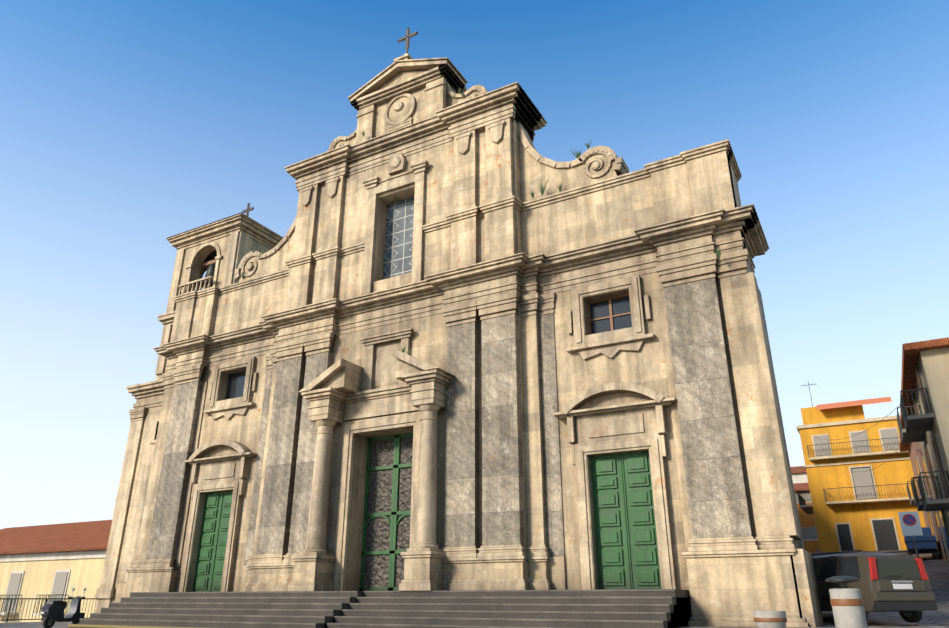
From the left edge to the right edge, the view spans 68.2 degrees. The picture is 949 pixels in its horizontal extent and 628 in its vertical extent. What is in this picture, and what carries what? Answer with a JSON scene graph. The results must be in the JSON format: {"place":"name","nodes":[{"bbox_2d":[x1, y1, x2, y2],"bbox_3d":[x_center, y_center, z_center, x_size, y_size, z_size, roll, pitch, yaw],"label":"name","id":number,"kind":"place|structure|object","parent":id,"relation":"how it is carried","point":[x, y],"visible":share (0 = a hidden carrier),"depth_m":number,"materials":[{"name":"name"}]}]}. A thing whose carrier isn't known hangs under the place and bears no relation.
{"place":"outdoors","nodes":[
{"label":"outdoors","id":0,"kind":"place"},
{"bbox_2d":[0,558,104,622],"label":"building wall","id":1,"kind":"structure","parent":0,"point":[38,578],"depth_m":40.68,"materials":[{"name":"yellow paint"}]},
{"bbox_2d":[0,594,67,612],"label":"house rails","id":2,"kind":"object","parent":1,"relation":"attached to","point":[35,603],"visible":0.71,"depth_m":39.70,"materials":[{"name":"black metal"}]},
{"bbox_2d":[3,572,67,610],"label":"window shutters","id":3,"kind":"object","parent":1,"relation":"attached to","point":[60,580],"visible":0.75,"depth_m":41.47,"materials":[{"name":"grey wood"}]},
{"bbox_2d":[0,550,106,615],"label":"house trim","id":4,"kind":"structure","parent":1,"relation":"attached to","point":[58,555],"depth_m":41.00,"materials":[{"name":"white paint"}]},
{"bbox_2d":[0,549,106,554],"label":"roof eave","id":5,"kind":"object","parent":1,"relation":"attached to","point":[52,552],"depth_m":41.61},
{"bbox_2d":[0,520,111,553],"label":"house roof","id":6,"kind":"structure","parent":1,"relation":"on","point":[88,535],"depth_m":44.89,"materials":[{"name":"red tile"}]},
{"bbox_2d":[124,71,823,626],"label":"church beige walls","id":7,"kind":"structure","parent":0,"point":[482,169],"depth_m":23.88,"materials":[{"name":"beige stone"}]},
{"bbox_2d":[125,53,808,626],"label":"stone trim","id":8,"kind":"structure","parent":7,"relation":"attached to","point":[679,251],"depth_m":24.36,"materials":[{"name":"beige stone"}]},
{"bbox_2d":[146,277,801,565],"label":"pilaster panels","id":9,"kind":"object","parent":7,"relation":"attached to","point":[718,501],"visible":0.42,"depth_m":22.20,"materials":[{"name":"grey stone"}]},
{"bbox_2d":[0,549,948,627],"bbox_3d":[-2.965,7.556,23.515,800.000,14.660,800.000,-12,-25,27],"label":"ground","id":10,"kind":"structure","parent":0,"point":[937,570],"depth_m":20.37,"materials":[{"name":"grey asphalt"}]},
{"bbox_2d":[0,598,97,622],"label":"plaza railing","id":11,"kind":"object","parent":10,"relation":"on","point":[7,619],"visible":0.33,"depth_m":32.17,"materials":[{"name":"metal"}]},
{"bbox_2d":[43,617,76,627],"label":"scooter wheels","id":12,"kind":"object","parent":10,"relation":"on","point":[45,621],"visible":0.33,"depth_m":24.45,"materials":[{"name":"black rubber"}]},
{"bbox_2d":[41,596,84,622],"bbox_3d":[-14.715,10.624,25.211,0.340,0.890,1.720,-7,-23,18],"label":"scooter","id":13,"kind":"object","parent":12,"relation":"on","point":[55,613],"visible":0.85,"depth_m":24.94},
{"bbox_2d":[47,597,84,604],"bbox_3d":[-14.757,10.316,25.205,0.700,0.294,1.177,-7,-23,18],"label":"scooter seat","id":14,"kind":"object","parent":13,"relation":"on","point":[57,602],"visible":0.94,"depth_m":24.91,"materials":[{"name":"black leather"}]},
{"bbox_2d":[40,588,86,624],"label":"scooter chrome parts","id":15,"kind":"object","parent":10,"relation":"on","point":[49,622],"visible":0.42,"depth_m":24.62,"materials":[{"name":"silver metal"}]},
{"bbox_2d":[94,213,282,612],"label":"bell tower","id":16,"kind":"structure","parent":10,"relation":"on","point":[240,229],"depth_m":34.90,"materials":[{"name":"beige stone"}]},
{"bbox_2d":[166,213,282,238],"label":"tower roof","id":17,"kind":"structure","parent":16,"relation":"on","point":[222,219],"depth_m":36.94,"materials":[{"name":"stone"}]},
{"bbox_2d":[242,28,417,215],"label":"iron crosses","id":18,"kind":"object","parent":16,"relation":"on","point":[408,36],"visible":0.96,"depth_m":31.63,"materials":[{"name":"brown"}]},
{"bbox_2d":[69,589,691,627],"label":"church steps","id":19,"kind":"structure","parent":10,"relation":"on","point":[678,611],"depth_m":19.76,"materials":[{"name":"grey stone"}]},
{"bbox_2d":[753,611,785,627],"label":"planter","id":20,"kind":"object","parent":10,"relation":"on","point":[769,614],"visible":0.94,"depth_m":14.70,"materials":[{"name":"concrete"}]},
{"bbox_2d":[753,617,786,621],"bbox_3d":[6.299,6.510,14.933,0.668,0.080,0.668,-12,-25,27],"label":"bollard stripe","id":21,"kind":"object","parent":20,"relation":"attached to","point":[770,619],"visible":0.94,"depth_m":14.67,"materials":[{"name":"orange metal"}]},
{"bbox_2d":[792,473,807,483],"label":"building wall","id":22,"kind":"structure","parent":10,"relation":"on","point":[799,478],"depth_m":85.49,"materials":[{"name":"white paint"}]},
{"bbox_2d":[790,466,805,472],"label":"house roof","id":23,"kind":"structure","parent":22,"relation":"on","point":[798,469],"depth_m":87.31,"materials":[{"name":"red tile"}]},
{"bbox_2d":[829,588,867,627],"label":"bin body","id":24,"kind":"object","parent":10,"relation":"on","point":[849,616],"visible":0.81,"depth_m":12.98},
{"bbox_2d":[825,576,860,588],"bbox_3d":[7.019,5.104,13.345,0.600,0.230,0.600,-12,-25,27],"label":"bin lid","id":25,"kind":"object","parent":24,"relation":"on","point":[843,581],"visible":0.88,"depth_m":13.21,"materials":[{"name":"grey metal"}]},
{"bbox_2d":[830,599,863,605],"bbox_3d":[7.019,5.433,13.211,0.560,0.120,0.560,-12,-25,27],"label":"bin band","id":26,"kind":"object","parent":24,"relation":"attached to","point":[847,602],"visible":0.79,"depth_m":13.00,"materials":[{"name":"orange metal"}]},
{"bbox_2d":[812,550,937,611],"bbox_3d":[10.066,7.264,18.989,2.020,1.455,4.100,4,-22,-10],"label":"car","id":27,"kind":"object","parent":10,"relation":"on","point":[866,585],"depth_m":17.56,"materials":[{"name":"grey metal"}]},
{"bbox_2d":[865,611,921,622],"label":"car wheels","id":28,"kind":"object","parent":27,"relation":"attached to","point":[916,617],"visible":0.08,"depth_m":17.52,"materials":[{"name":"black rubber"}]},
{"bbox_2d":[876,559,920,577],"bbox_3d":[10.441,6.285,17.302,1.200,0.440,0.055,4,-22,-10],"label":"car rear window","id":29,"kind":"structure","parent":27,"relation":"attached to","point":[905,568],"depth_m":17.28,"materials":[{"name":"black glass"}]},
{"bbox_2d":[868,558,928,579],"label":"tail lights","id":30,"kind":"object","parent":27,"relation":"attached to","point":[874,573],"visible":0.77,"depth_m":17.25},
{"bbox_2d":[891,581,912,582],"bbox_3d":[10.450,6.545,17.146,0.600,0.040,0.031,4,-22,-10],"label":"mpv handle","id":31,"kind":"object","parent":27,"relation":"attached to","point":[903,581],"visible":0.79,"depth_m":17.14,"materials":[{"name":"silver metal"}]},
{"bbox_2d":[893,584,912,588],"bbox_3d":[10.450,6.647,17.104,0.520,0.120,0.021,4,-22,-10],"label":"license plate","id":32,"kind":"object","parent":27,"relation":"attached to","point":[902,586],"visible":1,"depth_m":17.09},
{"bbox_2d":[872,579,935,601],"bbox_3d":[10.438,6.753,17.125,1.660,0.500,0.170,4,-22,-10],"label":"mpv bumper","id":33,"kind":"object","parent":27,"relation":"attached to","point":[887,592],"visible":0.79,"depth_m":17.04,"materials":[{"name":"grey plastic"}]},
{"bbox_2d":[901,611,911,617],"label":"mpv hubs","id":34,"kind":"object","parent":27,"relation":"attached to","point":[907,614],"visible":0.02,"depth_m":17.71,"materials":[{"name":"black metal"}]},
{"bbox_2d":[898,511,922,535],"bbox_3d":[15.130,7.276,24.342,0.600,0.800,0.020,-12,-25,27],"label":"sign plate","id":35,"kind":"object","parent":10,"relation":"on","point":[914,530],"visible":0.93,"depth_m":24.30,"materials":[{"name":"white metal"}]},
{"bbox_2d":[903,514,915,525],"bbox_3d":[15.122,7.160,24.374,0.400,0.400,0.012,-12,-25,27],"label":"no parking sign","id":36,"kind":"object","parent":35,"relation":"attached to","point":[909,515],"visible":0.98,"depth_m":24.37,"materials":[{"name":"metal"}]},
{"bbox_2d":[905,516,913,523],"bbox_3d":[15.118,7.157,24.367,0.290,0.290,0.010,-12,-25,27],"label":"sign disc","id":37,"kind":"object","parent":35,"relation":"attached to","point":[907,521],"visible":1,"depth_m":24.36,"materials":[{"name":"blue metal"}]},
{"bbox_2d":[912,536,918,557],"bbox_3d":[15.150,8.170,24.017,0.060,2.700,0.060,-12,-25,27],"label":"sign pole","id":38,"kind":"object","parent":10,"relation":"on","point":[916,551],"visible":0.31,"depth_m":24.06,"materials":[{"name":"grey metal"}]},
{"bbox_2d":[904,527,936,553],"bbox_3d":[25.418,12.893,40.062,1.480,1.400,3.170,-12,-25,27],"label":"truck","id":39,"kind":"object","parent":10,"relation":"on","point":[925,542],"visible":0.6,"depth_m":38.86,"materials":[{"name":"blue metal"}]},
{"bbox_2d":[907,548,938,557],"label":"car wheels","id":40,"kind":"object","parent":39,"relation":"attached to","point":[936,553],"visible":0.52,"depth_m":38.63,"materials":[{"name":"black rubber"}]},
{"bbox_2d":[908,442,946,561],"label":"old building","id":41,"kind":"structure","parent":10,"relation":"on","point":[913,452],"depth_m":41.07,"materials":[{"name":"pink paint"}]},
{"bbox_2d":[913,347,948,561],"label":"old building","id":42,"kind":"structure","parent":10,"relation":"on","point":[934,365],"depth_m":25.19,"materials":[{"name":"beige paint"}]},
{"bbox_2d":[897,388,948,506],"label":"old building rails","id":43,"kind":"object","parent":42,"relation":"attached to","point":[902,407],"visible":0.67,"depth_m":26.83,"materials":[{"name":"black metal"}]},
{"bbox_2d":[899,337,948,451],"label":"roof","id":44,"kind":"structure","parent":42,"relation":"on","point":[910,354],"depth_m":27.18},
{"bbox_2d":[902,361,948,563],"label":"old building trim","id":45,"kind":"structure","parent":42,"relation":"attached to","point":[917,427],"depth_m":26.70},
{"bbox_2d":[912,363,948,498],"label":"old building shutters","id":46,"kind":"object","parent":42,"relation":"attached to","point":[934,440],"visible":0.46,"depth_m":26.65,"materials":[{"name":"brown wood"}]},
{"bbox_2d":[913,362,948,560],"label":"old building glass","id":47,"kind":"object","parent":42,"relation":"attached to","point":[944,529],"visible":0.29,"depth_m":29.92,"materials":[{"name":"grey glass"}]},
{"bbox_2d":[0,0,948,529],"label":"sky","id":48,"kind":"structure","parent":0,"point":[127,127],"materials":[{"name":"blue"}]},
{"bbox_2d":[795,491,819,548],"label":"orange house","id":49,"kind":"structure","parent":0,"point":[810,533],"depth_m":65.73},
{"bbox_2d":[793,483,809,490],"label":"roof","id":50,"kind":"structure","parent":49,"relation":"on","point":[801,486],"depth_m":68.35,"materials":[{"name":"orange tile"}]},
{"bbox_2d":[796,501,819,548],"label":"orange house trim","id":51,"kind":"structure","parent":49,"relation":"attached to","point":[806,528],"depth_m":65.62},
{"bbox_2d":[797,503,819,553],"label":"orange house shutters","id":52,"kind":"object","parent":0,"point":[811,546],"visible":0.64,"depth_m":65.74,"materials":[{"name":"brown wood"}]},
{"bbox_2d":[799,405,925,551],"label":"yellow building","id":53,"kind":"structure","parent":0,"point":[856,516],"depth_m":52.16,"materials":[{"name":"yellow paint"}]},
{"bbox_2d":[816,397,891,409],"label":"awning","id":54,"kind":"object","parent":53,"relation":"attached to","point":[855,403],"visible":1,"depth_m":54.52,"materials":[{"name":"brown"}]},
{"bbox_2d":[796,415,912,551],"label":"building trim","id":55,"kind":"structure","parent":53,"relation":"attached to","point":[807,509],"depth_m":52.20,"materials":[{"name":"white paint"}]},
{"bbox_2d":[798,437,910,504],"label":"yellow building rails","id":56,"kind":"object","parent":53,"relation":"attached to","point":[802,501],"visible":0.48,"depth_m":51.88,"materials":[{"name":"metal"}]},
{"bbox_2d":[813,429,898,498],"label":"window shutters","id":57,"kind":"object","parent":53,"relation":"attached to","point":[861,477],"visible":0.85,"depth_m":52.05,"materials":[{"name":"grey wood"}]},
{"bbox_2d":[801,382,919,471],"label":"antenna cables","id":58,"kind":"object","parent":53,"relation":"attached to","point":[865,430],"visible":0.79,"depth_m":40.56,"materials":[{"name":"black plastic"}]},
{"bbox_2d":[873,521,897,550],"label":"door","id":59,"kind":"structure","parent":53,"relation":"attached to","point":[885,536],"depth_m":50.05,"materials":[{"name":"grey wood"}]},
{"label":"church","id":60,"kind":"object","parent":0,"visible":0},
{"bbox_2d":[68,624,200,627],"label":"yellow step edge","id":61,"kind":"object","parent":60,"relation":"on","point":[100,626],"visible":1,"depth_m":22.78,"materials":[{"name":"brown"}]},
{"bbox_2d":[204,251,216,261],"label":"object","id":62,"kind":"object","parent":60,"relation":"on","point":[211,256],"depth_m":38.25,"materials":[{"name":"black"}]},
{"bbox_2d":[303,404,440,552],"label":"columns","id":63,"kind":"structure","parent":60,"relation":"on","point":[426,518],"depth_m":22.95,"materials":[{"name":"stone"}]},
{"bbox_2d":[80,589,674,627],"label":"step nosings","id":64,"kind":"object","parent":60,"relation":"on","point":[568,612],"visible":0.94,"depth_m":19.80,"materials":[{"name":"grey stone"}]},
{"bbox_2d":[376,347,398,385],"bbox_3d":[-3.126,1.869,25.511,1.000,1.400,0.065,-12,-25,27],"label":"niche","id":65,"kind":"object","parent":60,"relation":"attached to","point":[386,365],"visible":0.66,"depth_m":25.48,"materials":[{"name":"stone"}]},
{"bbox_2d":[363,436,412,586],"bbox_3d":[-2.736,6.788,24.270,2.600,5.250,0.120,-12,-25,27],"label":"bronze door","id":66,"kind":"structure","parent":60,"relation":"attached to","point":[376,569],"depth_m":24.38,"materials":[{"name":"grey metal"}]},
{"bbox_2d":[383,197,413,278],"bbox_3d":[-2.809,-2.966,28.090,1.900,3.800,0.040,-12,-25,27],"label":"leaded window","id":67,"kind":"structure","parent":60,"relation":"attached to","point":[398,240],"depth_m":28.23,"materials":[{"name":"grey glass"}]},
{"bbox_2d":[200,259,630,333],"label":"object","id":68,"kind":"object","parent":60,"relation":"attached to","point":[208,263],"visible":0.31,"depth_m":22.69,"materials":[{"name":"brown"}]},
{"bbox_2d":[200,263,215,288],"bbox_3d":[-13.773,-2.018,36.965,1.200,1.420,1.200,-12,-25,27],"label":"bell","id":69,"kind":"object","parent":68,"relation":"hanging from","point":[210,270],"visible":0.46,"depth_m":36.64,"materials":[{"name":"teal metal"}]},
{"bbox_2d":[192,433,661,591],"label":"doors","id":70,"kind":"structure","parent":60,"relation":"on","point":[626,539],"depth_m":20.43,"materials":[{"name":"paint"}]},
{"bbox_2d":[226,296,631,398],"bbox_3d":[-2.797,1.605,26.257,18.060,1.350,0.030,-12,-25,27],"label":"window glass","id":71,"kind":"object","parent":60,"relation":"attached to","point":[236,381],"visible":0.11,"depth_m":22.70,"materials":[{"name":"grey"}]},
{"bbox_2d":[241,87,720,377],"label":"weeds","id":72,"kind":"object","parent":60,"relation":"on","point":[577,155],"visible":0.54,"depth_m":24.84,"materials":[{"name":"green plant"}]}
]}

